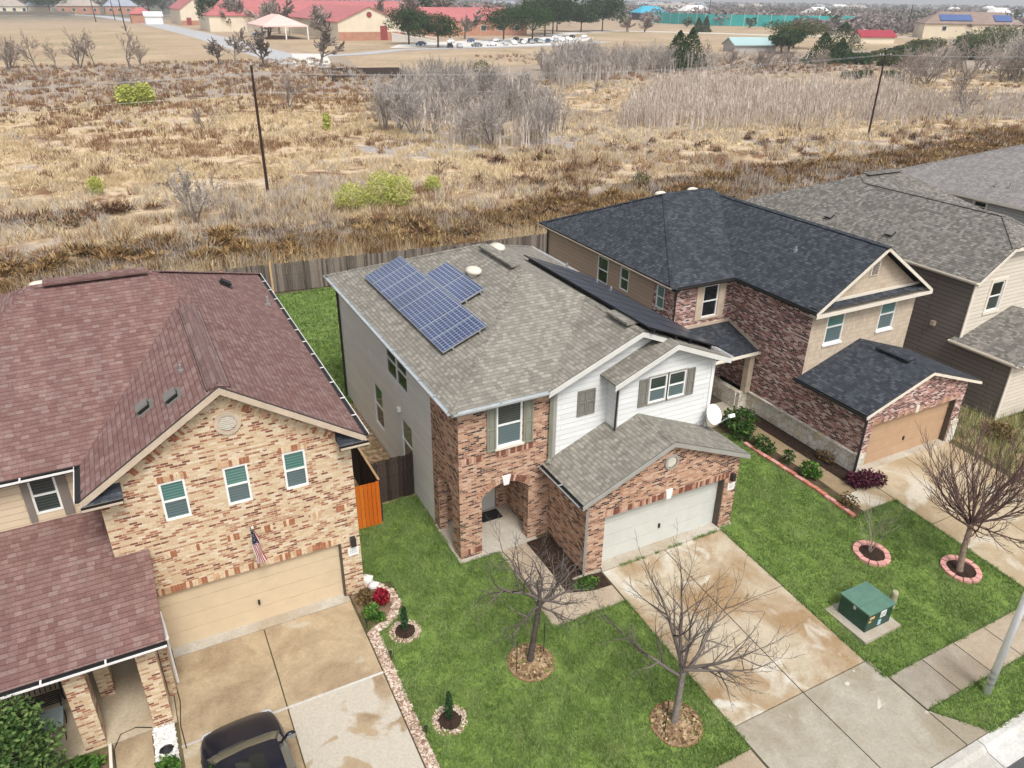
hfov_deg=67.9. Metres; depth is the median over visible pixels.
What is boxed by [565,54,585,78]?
bare tree
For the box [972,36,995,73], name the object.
bare tree
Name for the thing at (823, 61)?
bare tree
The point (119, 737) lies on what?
hose
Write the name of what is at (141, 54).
bare tree
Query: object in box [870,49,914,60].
juniper tree
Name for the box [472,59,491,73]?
shrub
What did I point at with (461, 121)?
bare tree
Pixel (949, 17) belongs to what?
solar array
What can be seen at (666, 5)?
distant building
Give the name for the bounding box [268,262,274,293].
fence post
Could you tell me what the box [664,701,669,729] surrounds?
stake
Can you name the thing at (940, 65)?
bare tree
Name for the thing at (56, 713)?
glass table
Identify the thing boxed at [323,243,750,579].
brick house
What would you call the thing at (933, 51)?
bare tree
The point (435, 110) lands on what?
bare tree
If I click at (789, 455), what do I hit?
shrub
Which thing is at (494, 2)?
distant building
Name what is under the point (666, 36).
mown lawn
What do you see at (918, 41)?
juniper tree
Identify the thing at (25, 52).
bare tree
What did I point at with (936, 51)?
bare tree
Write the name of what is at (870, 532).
sapling
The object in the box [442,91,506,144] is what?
bare tree
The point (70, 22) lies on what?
ground
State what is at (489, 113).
bare tree
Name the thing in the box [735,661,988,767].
driveway apron
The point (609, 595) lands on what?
walkway
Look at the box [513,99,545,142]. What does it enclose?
bare tree
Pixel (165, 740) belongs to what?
marble chips
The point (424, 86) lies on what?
bare tree
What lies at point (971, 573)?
tree ring
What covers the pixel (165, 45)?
field
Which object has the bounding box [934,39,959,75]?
bare tree
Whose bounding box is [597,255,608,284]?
window
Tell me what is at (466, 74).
bare tree
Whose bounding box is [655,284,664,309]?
window
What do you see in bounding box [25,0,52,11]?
house
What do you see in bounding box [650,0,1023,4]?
sky
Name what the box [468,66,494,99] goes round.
bare tree
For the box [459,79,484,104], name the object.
bare tree
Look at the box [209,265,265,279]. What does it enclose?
wooden fence
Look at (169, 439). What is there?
cream brick house
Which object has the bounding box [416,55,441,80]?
bare tree
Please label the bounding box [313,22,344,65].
bare tree
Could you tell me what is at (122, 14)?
utility pole
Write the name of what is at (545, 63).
bare tree
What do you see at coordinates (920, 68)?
bare tree
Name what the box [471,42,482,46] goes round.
parked car
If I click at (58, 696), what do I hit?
porch bench
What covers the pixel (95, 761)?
shrub
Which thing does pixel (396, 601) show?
rock edging
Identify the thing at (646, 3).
distant building
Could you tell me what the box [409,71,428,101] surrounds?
bare tree
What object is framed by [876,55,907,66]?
juniper tree
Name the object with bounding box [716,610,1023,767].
sidewalk
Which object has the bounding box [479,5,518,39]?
oak tree
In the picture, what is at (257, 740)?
parked car
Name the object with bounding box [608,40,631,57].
bare tree
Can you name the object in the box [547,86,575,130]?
bare tree
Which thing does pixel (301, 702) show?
driveway joint
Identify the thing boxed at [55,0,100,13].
house
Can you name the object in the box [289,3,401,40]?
school
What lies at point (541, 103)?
bare tree
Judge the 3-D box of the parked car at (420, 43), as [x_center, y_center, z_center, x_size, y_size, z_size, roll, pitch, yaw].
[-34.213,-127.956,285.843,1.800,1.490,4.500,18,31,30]
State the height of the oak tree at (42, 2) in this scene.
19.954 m
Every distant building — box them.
[493,1,515,3]
[630,2,651,5]
[647,4,678,8]
[672,3,685,6]
[677,5,703,12]
[801,7,830,14]
[829,4,846,8]
[846,5,869,8]
[987,9,1013,13]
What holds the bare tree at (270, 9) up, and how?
on the ground at (70, 22)
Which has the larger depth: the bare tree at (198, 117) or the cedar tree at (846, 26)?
the cedar tree at (846, 26)
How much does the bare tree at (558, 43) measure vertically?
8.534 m
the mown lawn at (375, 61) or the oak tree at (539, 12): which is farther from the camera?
the oak tree at (539, 12)
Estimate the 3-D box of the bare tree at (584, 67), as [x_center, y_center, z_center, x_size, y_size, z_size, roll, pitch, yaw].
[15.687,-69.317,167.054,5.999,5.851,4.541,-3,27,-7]
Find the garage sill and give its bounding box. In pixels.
[862,439,948,469]
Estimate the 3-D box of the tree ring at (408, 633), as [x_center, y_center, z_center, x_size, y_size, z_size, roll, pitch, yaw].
[-3.114,7.175,22.160,0.953,0.141,0.930,-13,30,-24]
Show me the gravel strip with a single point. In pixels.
(398, 703)
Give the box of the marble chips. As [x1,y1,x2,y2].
[153,722,180,767]
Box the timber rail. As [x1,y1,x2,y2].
[358,447,378,479]
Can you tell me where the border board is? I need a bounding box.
[108,743,113,767]
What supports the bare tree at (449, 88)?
on the ground at (70, 22)
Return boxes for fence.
[0,11,74,14]
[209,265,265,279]
[264,245,454,291]
[350,403,415,527]
[351,448,368,493]
[355,481,381,528]
[367,465,383,521]
[370,453,414,502]
[455,233,546,253]
[653,12,853,26]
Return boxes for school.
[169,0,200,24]
[198,0,404,31]
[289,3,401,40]
[398,7,526,35]
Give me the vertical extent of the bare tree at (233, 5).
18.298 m
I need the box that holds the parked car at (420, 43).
[415,41,425,45]
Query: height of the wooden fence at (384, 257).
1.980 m
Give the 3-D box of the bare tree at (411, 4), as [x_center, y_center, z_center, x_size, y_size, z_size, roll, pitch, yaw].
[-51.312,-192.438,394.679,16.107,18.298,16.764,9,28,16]
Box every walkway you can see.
[113,731,155,767]
[500,543,623,626]
[732,418,894,511]
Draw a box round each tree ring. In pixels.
[388,619,420,643]
[431,705,467,735]
[507,643,554,682]
[650,700,702,747]
[852,540,890,566]
[940,555,981,583]
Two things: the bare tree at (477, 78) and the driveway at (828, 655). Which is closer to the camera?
the driveway at (828, 655)
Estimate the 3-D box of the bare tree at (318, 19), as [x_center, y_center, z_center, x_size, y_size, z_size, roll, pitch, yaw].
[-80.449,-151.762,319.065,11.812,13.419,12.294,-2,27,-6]
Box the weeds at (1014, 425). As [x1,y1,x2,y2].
[953,402,1023,469]
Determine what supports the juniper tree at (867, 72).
on the ground at (70, 22)
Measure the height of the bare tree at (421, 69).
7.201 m
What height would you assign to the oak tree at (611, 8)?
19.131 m
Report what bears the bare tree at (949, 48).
on the ground at (70, 22)
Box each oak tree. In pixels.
[27,0,66,11]
[130,0,166,5]
[194,0,218,17]
[383,6,430,44]
[404,0,454,6]
[405,12,463,46]
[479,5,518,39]
[503,2,558,38]
[518,0,581,35]
[541,1,571,33]
[568,1,603,31]
[580,0,625,30]
[762,19,834,47]
[768,33,797,52]
[777,28,807,52]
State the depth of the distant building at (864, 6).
1359.32 m
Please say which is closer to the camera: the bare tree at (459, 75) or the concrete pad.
the bare tree at (459, 75)
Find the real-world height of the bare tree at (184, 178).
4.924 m
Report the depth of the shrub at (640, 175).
74.18 m
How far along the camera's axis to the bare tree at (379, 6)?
389.58 m
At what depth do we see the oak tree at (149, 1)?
683.05 m
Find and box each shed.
[142,11,162,23]
[721,37,775,51]
[850,30,896,43]
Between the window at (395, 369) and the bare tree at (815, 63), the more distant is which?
the bare tree at (815, 63)
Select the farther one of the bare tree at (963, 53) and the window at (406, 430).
the bare tree at (963, 53)
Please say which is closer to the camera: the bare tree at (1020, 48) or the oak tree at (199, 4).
the bare tree at (1020, 48)
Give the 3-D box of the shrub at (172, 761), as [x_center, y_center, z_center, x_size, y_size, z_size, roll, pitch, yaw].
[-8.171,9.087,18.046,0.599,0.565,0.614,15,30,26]
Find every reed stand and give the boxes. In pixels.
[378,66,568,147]
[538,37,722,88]
[616,62,911,130]
[859,72,1023,125]
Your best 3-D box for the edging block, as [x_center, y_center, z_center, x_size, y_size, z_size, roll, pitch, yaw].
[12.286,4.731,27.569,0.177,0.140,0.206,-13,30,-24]
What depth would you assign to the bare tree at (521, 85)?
114.04 m
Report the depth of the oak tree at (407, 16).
284.06 m
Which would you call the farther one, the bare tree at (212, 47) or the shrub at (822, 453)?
the bare tree at (212, 47)
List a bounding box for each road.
[79,15,293,63]
[327,41,605,56]
[535,31,913,36]
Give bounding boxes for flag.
[250,526,266,563]
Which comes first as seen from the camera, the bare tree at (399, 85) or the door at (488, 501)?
the door at (488, 501)
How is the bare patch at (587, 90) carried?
on the ground at (70, 22)
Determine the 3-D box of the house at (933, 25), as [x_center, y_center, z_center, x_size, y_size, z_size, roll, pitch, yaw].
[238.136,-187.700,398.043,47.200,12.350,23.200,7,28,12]
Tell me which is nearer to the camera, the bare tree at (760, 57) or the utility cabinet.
the utility cabinet
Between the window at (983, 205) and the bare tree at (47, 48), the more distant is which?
the bare tree at (47, 48)
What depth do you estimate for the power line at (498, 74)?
76.77 m
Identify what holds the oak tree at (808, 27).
on the ground at (70, 22)
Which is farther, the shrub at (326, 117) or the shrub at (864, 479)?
the shrub at (326, 117)
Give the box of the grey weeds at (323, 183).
[0,52,1023,291]
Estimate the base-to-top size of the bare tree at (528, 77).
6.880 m
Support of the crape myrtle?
on the ground at (70, 22)
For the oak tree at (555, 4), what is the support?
on the ground at (70, 22)
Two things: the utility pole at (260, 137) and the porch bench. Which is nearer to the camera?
the porch bench
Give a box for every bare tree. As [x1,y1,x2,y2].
[0,35,21,70]
[0,36,28,67]
[12,29,39,69]
[42,39,55,68]
[58,27,92,67]
[84,37,94,63]
[102,65,149,96]
[116,22,142,69]
[130,43,149,65]
[162,162,227,222]
[189,104,224,127]
[199,0,214,19]
[201,37,223,64]
[211,0,245,22]
[214,26,250,63]
[239,26,271,66]
[244,0,282,29]
[252,0,281,35]
[274,72,311,106]
[276,0,294,33]
[306,4,331,32]
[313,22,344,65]
[357,75,403,130]
[371,72,411,111]
[372,0,395,15]
[377,78,400,127]
[378,77,436,134]
[380,79,427,129]
[381,72,406,111]
[395,60,429,87]
[397,78,433,114]
[398,0,423,9]
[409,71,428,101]
[413,68,440,112]
[414,62,430,103]
[415,93,452,132]
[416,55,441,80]
[419,61,448,94]
[422,53,446,77]
[427,71,460,115]
[430,0,454,6]
[430,63,467,104]
[433,58,459,87]
[436,66,456,95]
[442,56,474,87]
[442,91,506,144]
[445,75,470,109]
[449,85,477,109]
[450,80,474,133]
[451,105,474,137]
[453,74,477,98]
[455,63,475,86]
[458,513,599,667]
[459,9,484,38]
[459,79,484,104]
[465,90,512,135]
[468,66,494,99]
[473,61,515,95]
[474,88,506,141]
[477,63,502,100]
[484,66,515,97]
[485,75,514,113]
[486,73,517,107]
[492,78,531,121]
[494,80,532,115]
[507,69,537,92]
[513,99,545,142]
[514,77,538,126]
[518,67,552,102]
[519,79,563,115]
[525,90,552,142]
[531,91,557,126]
[531,104,564,138]
[532,46,550,69]
[534,88,564,141]
[539,55,555,75]
[544,43,564,71]
[546,37,569,61]
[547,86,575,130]
[553,51,568,74]
[563,37,581,58]
[565,40,585,76]
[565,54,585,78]
[569,37,602,55]
[570,55,595,76]
[576,43,607,75]
[576,518,804,723]
[587,47,609,67]
[590,77,607,93]
[604,43,627,69]
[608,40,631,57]
[612,51,623,69]
[619,16,635,28]
[619,46,651,72]
[621,17,631,30]
[638,16,653,31]
[645,41,662,71]
[645,42,663,74]
[650,42,675,72]
[702,40,712,57]
[717,45,738,63]
[724,48,750,68]
[748,47,774,69]
[749,50,770,68]
[763,47,776,67]
[771,44,786,70]
[778,45,787,65]
[781,45,802,69]
[811,51,823,70]
[814,50,825,68]
[815,50,831,66]
[892,41,951,84]
[892,47,934,84]
[898,43,928,78]
[908,53,933,84]
[913,44,940,76]
[923,56,947,80]
[929,40,943,71]
[930,49,952,81]
[931,37,964,78]
[931,57,946,83]
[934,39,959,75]
[941,36,963,71]
[943,50,964,77]
[951,69,968,102]
[951,79,983,111]
[952,34,1006,76]
[958,64,981,89]
[971,43,983,66]
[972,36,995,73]
[973,48,1007,71]
[981,30,1023,80]
[982,44,997,72]
[992,54,1017,81]
[999,34,1023,68]
[1002,32,1023,78]
[1005,50,1023,82]
[1014,61,1023,81]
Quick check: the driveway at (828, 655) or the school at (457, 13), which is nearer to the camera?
the driveway at (828, 655)
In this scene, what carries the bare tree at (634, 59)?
on the ground at (70, 22)
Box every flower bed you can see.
[58,746,108,767]
[351,589,393,631]
[527,535,610,591]
[718,418,863,516]
[753,414,851,478]
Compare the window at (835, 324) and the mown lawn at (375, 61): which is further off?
the mown lawn at (375, 61)
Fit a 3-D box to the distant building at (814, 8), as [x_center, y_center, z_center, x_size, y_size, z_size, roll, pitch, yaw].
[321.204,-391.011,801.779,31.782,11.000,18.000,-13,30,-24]
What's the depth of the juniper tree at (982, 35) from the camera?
324.44 m
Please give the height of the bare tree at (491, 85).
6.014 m
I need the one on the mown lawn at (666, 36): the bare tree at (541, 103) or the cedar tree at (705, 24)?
the cedar tree at (705, 24)
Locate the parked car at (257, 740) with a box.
[200,709,296,767]
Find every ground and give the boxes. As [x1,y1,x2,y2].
[0,0,1023,767]
[953,406,1023,478]
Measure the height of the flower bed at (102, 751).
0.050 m
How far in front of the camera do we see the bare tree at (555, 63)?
164.64 m
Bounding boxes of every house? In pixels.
[0,0,27,11]
[0,266,369,767]
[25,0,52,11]
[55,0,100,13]
[103,0,136,13]
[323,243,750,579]
[537,187,981,471]
[744,168,1023,419]
[901,144,1023,223]
[912,12,1023,38]
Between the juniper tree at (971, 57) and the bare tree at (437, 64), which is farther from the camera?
the juniper tree at (971, 57)
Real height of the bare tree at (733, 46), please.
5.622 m
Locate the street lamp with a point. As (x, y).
(992, 678)
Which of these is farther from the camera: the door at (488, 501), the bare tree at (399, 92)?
the bare tree at (399, 92)
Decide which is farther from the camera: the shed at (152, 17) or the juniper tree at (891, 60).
the shed at (152, 17)
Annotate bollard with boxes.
[890,589,898,608]
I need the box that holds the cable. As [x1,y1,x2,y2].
[171,649,186,747]
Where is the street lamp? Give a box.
[982,592,1023,695]
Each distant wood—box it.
[18,0,174,10]
[19,0,196,10]
[173,0,572,25]
[325,0,1023,9]
[326,0,505,7]
[336,0,1023,9]
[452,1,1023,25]
[791,14,1023,35]
[894,18,1023,33]
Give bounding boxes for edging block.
[847,511,854,516]
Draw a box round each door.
[158,545,343,648]
[186,18,191,24]
[380,26,387,39]
[482,487,494,509]
[602,481,717,560]
[863,401,949,464]
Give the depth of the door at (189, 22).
441.28 m
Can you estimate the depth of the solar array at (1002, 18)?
387.75 m
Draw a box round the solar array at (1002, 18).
[993,15,1012,21]
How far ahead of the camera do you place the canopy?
312.82 m
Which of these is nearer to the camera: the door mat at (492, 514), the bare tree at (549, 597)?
the bare tree at (549, 597)
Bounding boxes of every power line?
[0,55,940,90]
[0,55,1023,89]
[6,68,1019,111]
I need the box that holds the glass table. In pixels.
[32,705,66,739]
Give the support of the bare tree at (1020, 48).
on the ground at (70, 22)
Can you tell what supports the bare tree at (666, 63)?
on the ground at (70, 22)
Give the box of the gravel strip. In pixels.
[367,626,439,767]
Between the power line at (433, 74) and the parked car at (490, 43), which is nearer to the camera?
the power line at (433, 74)
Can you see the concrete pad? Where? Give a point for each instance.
(302, 56)
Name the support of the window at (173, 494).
in the cream brick house at (169, 439)
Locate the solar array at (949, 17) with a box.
[939,14,972,20]
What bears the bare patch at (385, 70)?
on the ground at (70, 22)
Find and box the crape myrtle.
[907,398,1023,571]
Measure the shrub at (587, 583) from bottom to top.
0.288 m
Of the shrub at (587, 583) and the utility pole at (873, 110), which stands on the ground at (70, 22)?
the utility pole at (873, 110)
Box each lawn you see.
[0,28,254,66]
[265,40,416,52]
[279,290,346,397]
[344,49,616,67]
[359,497,749,767]
[567,26,954,53]
[721,436,1023,673]
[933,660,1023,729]
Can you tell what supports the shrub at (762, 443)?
on the flower bed at (812, 480)
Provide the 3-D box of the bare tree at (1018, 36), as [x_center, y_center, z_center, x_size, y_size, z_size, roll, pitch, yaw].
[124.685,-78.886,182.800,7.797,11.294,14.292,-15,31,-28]
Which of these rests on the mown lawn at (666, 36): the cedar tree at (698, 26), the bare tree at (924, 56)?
the cedar tree at (698, 26)
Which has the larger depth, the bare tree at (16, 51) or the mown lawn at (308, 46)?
the mown lawn at (308, 46)
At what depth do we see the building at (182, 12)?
441.26 m
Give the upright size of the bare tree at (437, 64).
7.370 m
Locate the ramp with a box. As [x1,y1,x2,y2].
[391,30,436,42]
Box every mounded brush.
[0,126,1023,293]
[0,128,974,229]
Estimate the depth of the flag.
20.70 m
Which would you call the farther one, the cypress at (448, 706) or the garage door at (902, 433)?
the garage door at (902, 433)
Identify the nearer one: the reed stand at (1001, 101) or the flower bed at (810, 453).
the flower bed at (810, 453)
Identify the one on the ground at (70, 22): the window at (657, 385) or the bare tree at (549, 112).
the bare tree at (549, 112)
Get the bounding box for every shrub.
[60,753,107,767]
[86,176,104,194]
[113,81,156,106]
[154,753,181,767]
[322,112,330,130]
[330,169,415,209]
[354,588,372,605]
[360,602,386,622]
[372,586,390,605]
[424,174,440,191]
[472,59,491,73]
[571,575,599,590]
[631,172,652,184]
[721,406,760,441]
[751,433,776,452]
[782,449,795,463]
[797,459,822,479]
[816,449,836,462]
[834,491,860,510]
[844,468,888,489]
[979,419,1017,442]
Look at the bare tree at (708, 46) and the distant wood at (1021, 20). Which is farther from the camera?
the distant wood at (1021, 20)
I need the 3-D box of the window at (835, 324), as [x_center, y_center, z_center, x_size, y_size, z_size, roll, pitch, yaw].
[13.117,-2.314,30.950,1.120,1.540,0.140,-13,30,-24]
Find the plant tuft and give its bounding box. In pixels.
[159,744,173,753]
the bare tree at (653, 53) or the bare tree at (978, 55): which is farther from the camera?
the bare tree at (978, 55)
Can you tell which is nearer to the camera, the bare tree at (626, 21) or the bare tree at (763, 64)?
the bare tree at (763, 64)
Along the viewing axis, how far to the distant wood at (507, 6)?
683.76 m
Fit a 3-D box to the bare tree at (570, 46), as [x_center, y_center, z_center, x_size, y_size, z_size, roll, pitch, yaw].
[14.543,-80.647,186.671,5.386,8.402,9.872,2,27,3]
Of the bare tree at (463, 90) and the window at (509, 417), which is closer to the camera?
the window at (509, 417)
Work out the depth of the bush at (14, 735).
16.68 m
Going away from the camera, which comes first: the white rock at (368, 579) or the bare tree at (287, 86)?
the white rock at (368, 579)
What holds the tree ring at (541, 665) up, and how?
on the lawn at (468, 702)
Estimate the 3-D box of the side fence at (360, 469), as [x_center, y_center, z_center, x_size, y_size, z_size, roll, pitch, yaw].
[-5.589,3.183,28.147,0.124,1.910,2.200,-13,30,-24]
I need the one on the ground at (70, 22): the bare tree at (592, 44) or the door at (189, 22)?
the bare tree at (592, 44)
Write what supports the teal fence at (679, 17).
on the ground at (70, 22)
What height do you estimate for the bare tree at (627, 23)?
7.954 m
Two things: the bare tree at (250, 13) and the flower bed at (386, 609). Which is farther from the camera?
the bare tree at (250, 13)
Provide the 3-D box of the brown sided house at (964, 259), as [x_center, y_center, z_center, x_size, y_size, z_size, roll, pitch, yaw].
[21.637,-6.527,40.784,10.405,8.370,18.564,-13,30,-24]
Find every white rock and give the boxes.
[363,574,372,583]
[368,581,379,588]
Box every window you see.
[27,477,63,514]
[158,478,191,521]
[222,463,252,505]
[282,449,308,489]
[373,380,384,431]
[385,347,407,395]
[401,416,413,472]
[495,402,523,451]
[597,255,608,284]
[619,266,629,292]
[646,372,669,405]
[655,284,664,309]
[666,367,688,400]
[700,284,719,319]
[821,313,845,346]
[874,301,897,333]
[972,199,988,209]
[982,276,1009,315]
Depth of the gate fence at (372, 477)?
26.48 m
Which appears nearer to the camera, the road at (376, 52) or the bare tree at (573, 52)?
the bare tree at (573, 52)
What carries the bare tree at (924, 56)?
on the ground at (70, 22)
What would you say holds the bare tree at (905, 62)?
on the ground at (70, 22)
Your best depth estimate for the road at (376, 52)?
264.55 m
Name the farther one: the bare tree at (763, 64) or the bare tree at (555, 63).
the bare tree at (763, 64)
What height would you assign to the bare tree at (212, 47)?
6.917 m
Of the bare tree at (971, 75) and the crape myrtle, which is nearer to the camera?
the crape myrtle
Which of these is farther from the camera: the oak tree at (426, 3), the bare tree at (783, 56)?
the oak tree at (426, 3)
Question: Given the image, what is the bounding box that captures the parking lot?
[391,37,589,47]
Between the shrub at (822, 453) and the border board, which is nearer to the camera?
the border board
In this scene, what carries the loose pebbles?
on the gravel strip
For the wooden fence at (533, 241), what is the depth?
52.53 m
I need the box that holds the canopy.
[247,14,308,39]
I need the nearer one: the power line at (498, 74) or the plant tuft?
the plant tuft
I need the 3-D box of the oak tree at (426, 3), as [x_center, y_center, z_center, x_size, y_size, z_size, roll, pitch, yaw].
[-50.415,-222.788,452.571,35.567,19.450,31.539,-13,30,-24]
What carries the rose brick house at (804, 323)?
on the ground at (70, 22)
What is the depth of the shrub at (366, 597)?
23.03 m
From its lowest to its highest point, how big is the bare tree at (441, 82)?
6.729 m
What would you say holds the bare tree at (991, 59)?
on the ground at (70, 22)
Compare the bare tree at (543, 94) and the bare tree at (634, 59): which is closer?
the bare tree at (543, 94)
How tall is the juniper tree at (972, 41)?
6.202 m
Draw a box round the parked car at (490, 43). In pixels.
[486,41,497,45]
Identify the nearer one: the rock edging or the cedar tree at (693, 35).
the rock edging
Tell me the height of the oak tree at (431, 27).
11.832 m
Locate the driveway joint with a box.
[182,671,383,747]
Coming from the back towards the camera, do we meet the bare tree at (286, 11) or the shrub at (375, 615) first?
the bare tree at (286, 11)
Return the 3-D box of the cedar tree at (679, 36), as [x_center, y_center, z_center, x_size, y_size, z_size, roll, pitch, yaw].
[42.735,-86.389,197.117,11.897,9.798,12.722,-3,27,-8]
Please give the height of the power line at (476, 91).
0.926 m
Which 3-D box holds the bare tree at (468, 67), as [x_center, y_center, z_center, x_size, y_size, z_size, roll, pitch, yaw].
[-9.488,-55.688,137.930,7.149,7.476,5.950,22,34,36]
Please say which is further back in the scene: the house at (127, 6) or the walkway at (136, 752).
the house at (127, 6)
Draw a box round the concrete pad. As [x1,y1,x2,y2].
[291,53,331,66]
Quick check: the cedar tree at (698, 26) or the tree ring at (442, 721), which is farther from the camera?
the cedar tree at (698, 26)
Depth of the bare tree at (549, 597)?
20.68 m
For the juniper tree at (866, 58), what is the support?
on the ground at (70, 22)
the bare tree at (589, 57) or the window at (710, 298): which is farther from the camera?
the bare tree at (589, 57)
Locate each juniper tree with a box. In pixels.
[840,52,873,64]
[840,70,862,78]
[858,68,873,77]
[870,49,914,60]
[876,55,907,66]
[881,45,915,55]
[882,70,902,77]
[894,43,932,54]
[905,37,946,51]
[949,45,989,59]
[950,35,1011,52]
[957,32,1011,43]
[964,24,1023,41]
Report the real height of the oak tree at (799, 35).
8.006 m
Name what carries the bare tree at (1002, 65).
on the ground at (70, 22)
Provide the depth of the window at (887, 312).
32.34 m
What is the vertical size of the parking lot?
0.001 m
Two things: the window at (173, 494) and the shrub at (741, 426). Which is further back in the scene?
the shrub at (741, 426)
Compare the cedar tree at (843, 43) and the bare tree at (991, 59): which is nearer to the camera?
the bare tree at (991, 59)
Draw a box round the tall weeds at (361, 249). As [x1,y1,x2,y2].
[0,183,802,292]
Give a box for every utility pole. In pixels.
[118,0,125,30]
[250,62,268,191]
[868,48,890,133]
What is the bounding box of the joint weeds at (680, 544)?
[619,528,717,565]
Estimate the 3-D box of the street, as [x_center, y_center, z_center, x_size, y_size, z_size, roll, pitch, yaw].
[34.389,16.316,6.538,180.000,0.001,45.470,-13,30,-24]
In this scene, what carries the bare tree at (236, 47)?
on the ground at (70, 22)
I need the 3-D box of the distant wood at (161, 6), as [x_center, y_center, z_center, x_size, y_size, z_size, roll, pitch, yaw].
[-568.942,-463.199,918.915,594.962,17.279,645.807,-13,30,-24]
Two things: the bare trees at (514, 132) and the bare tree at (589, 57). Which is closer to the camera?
the bare trees at (514, 132)
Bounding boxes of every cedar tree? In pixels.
[655,30,700,70]
[672,27,713,70]
[694,17,704,31]
[701,16,711,31]
[797,32,843,65]
[824,22,865,50]
[825,37,854,63]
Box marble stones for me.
[152,722,180,767]
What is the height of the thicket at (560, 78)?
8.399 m
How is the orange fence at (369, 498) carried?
on the ground at (70, 22)
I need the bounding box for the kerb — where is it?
[933,712,1023,767]
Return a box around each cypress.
[400,606,408,630]
[444,690,452,719]
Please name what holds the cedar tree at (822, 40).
on the ground at (70, 22)
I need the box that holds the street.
[1008,757,1023,767]
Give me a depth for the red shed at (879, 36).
337.53 m
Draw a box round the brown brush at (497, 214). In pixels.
[0,131,1023,288]
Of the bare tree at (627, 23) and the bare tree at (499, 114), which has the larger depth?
the bare tree at (627, 23)
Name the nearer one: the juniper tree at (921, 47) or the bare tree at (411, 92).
the bare tree at (411, 92)
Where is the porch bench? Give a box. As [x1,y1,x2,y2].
[1,681,64,715]
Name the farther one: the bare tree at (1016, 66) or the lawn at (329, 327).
the bare tree at (1016, 66)
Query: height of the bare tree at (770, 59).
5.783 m
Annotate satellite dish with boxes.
[696,404,734,426]
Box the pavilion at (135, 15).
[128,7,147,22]
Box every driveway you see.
[174,601,423,767]
[603,530,863,726]
[863,442,1023,587]
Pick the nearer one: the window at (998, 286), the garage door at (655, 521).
the garage door at (655, 521)
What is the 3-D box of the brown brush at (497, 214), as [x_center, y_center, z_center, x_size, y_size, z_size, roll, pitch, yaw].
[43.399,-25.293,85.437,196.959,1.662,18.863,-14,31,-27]
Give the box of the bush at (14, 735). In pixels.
[0,693,73,767]
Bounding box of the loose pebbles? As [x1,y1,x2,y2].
[367,630,438,767]
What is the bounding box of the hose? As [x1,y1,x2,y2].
[113,727,151,767]
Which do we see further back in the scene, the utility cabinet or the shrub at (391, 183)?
the shrub at (391, 183)
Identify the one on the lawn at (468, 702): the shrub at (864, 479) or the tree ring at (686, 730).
the tree ring at (686, 730)
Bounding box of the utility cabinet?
[824,581,900,644]
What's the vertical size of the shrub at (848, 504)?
0.650 m
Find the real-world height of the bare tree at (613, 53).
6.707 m
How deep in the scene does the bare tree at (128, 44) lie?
178.00 m
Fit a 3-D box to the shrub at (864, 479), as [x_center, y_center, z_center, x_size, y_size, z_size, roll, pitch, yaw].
[13.543,3.588,29.006,1.779,0.804,0.961,-4,27,-9]
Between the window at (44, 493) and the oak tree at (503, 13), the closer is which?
the window at (44, 493)
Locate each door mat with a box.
[482,509,502,522]
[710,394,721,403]
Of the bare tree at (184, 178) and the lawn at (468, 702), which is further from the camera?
the bare tree at (184, 178)
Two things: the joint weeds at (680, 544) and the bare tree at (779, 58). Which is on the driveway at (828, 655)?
the joint weeds at (680, 544)
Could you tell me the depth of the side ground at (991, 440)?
32.16 m
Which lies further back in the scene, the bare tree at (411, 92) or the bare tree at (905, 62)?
the bare tree at (905, 62)
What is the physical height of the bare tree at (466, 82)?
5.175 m
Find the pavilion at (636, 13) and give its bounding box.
[630,6,668,19]
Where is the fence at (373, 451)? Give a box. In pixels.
[350,403,415,527]
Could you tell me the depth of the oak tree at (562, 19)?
385.93 m
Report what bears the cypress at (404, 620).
in the tree ring at (408, 633)
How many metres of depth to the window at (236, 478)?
20.20 m
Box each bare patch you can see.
[318,67,407,81]
[574,88,643,96]
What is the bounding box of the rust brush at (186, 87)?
[0,52,1023,281]
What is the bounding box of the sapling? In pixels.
[854,492,905,552]

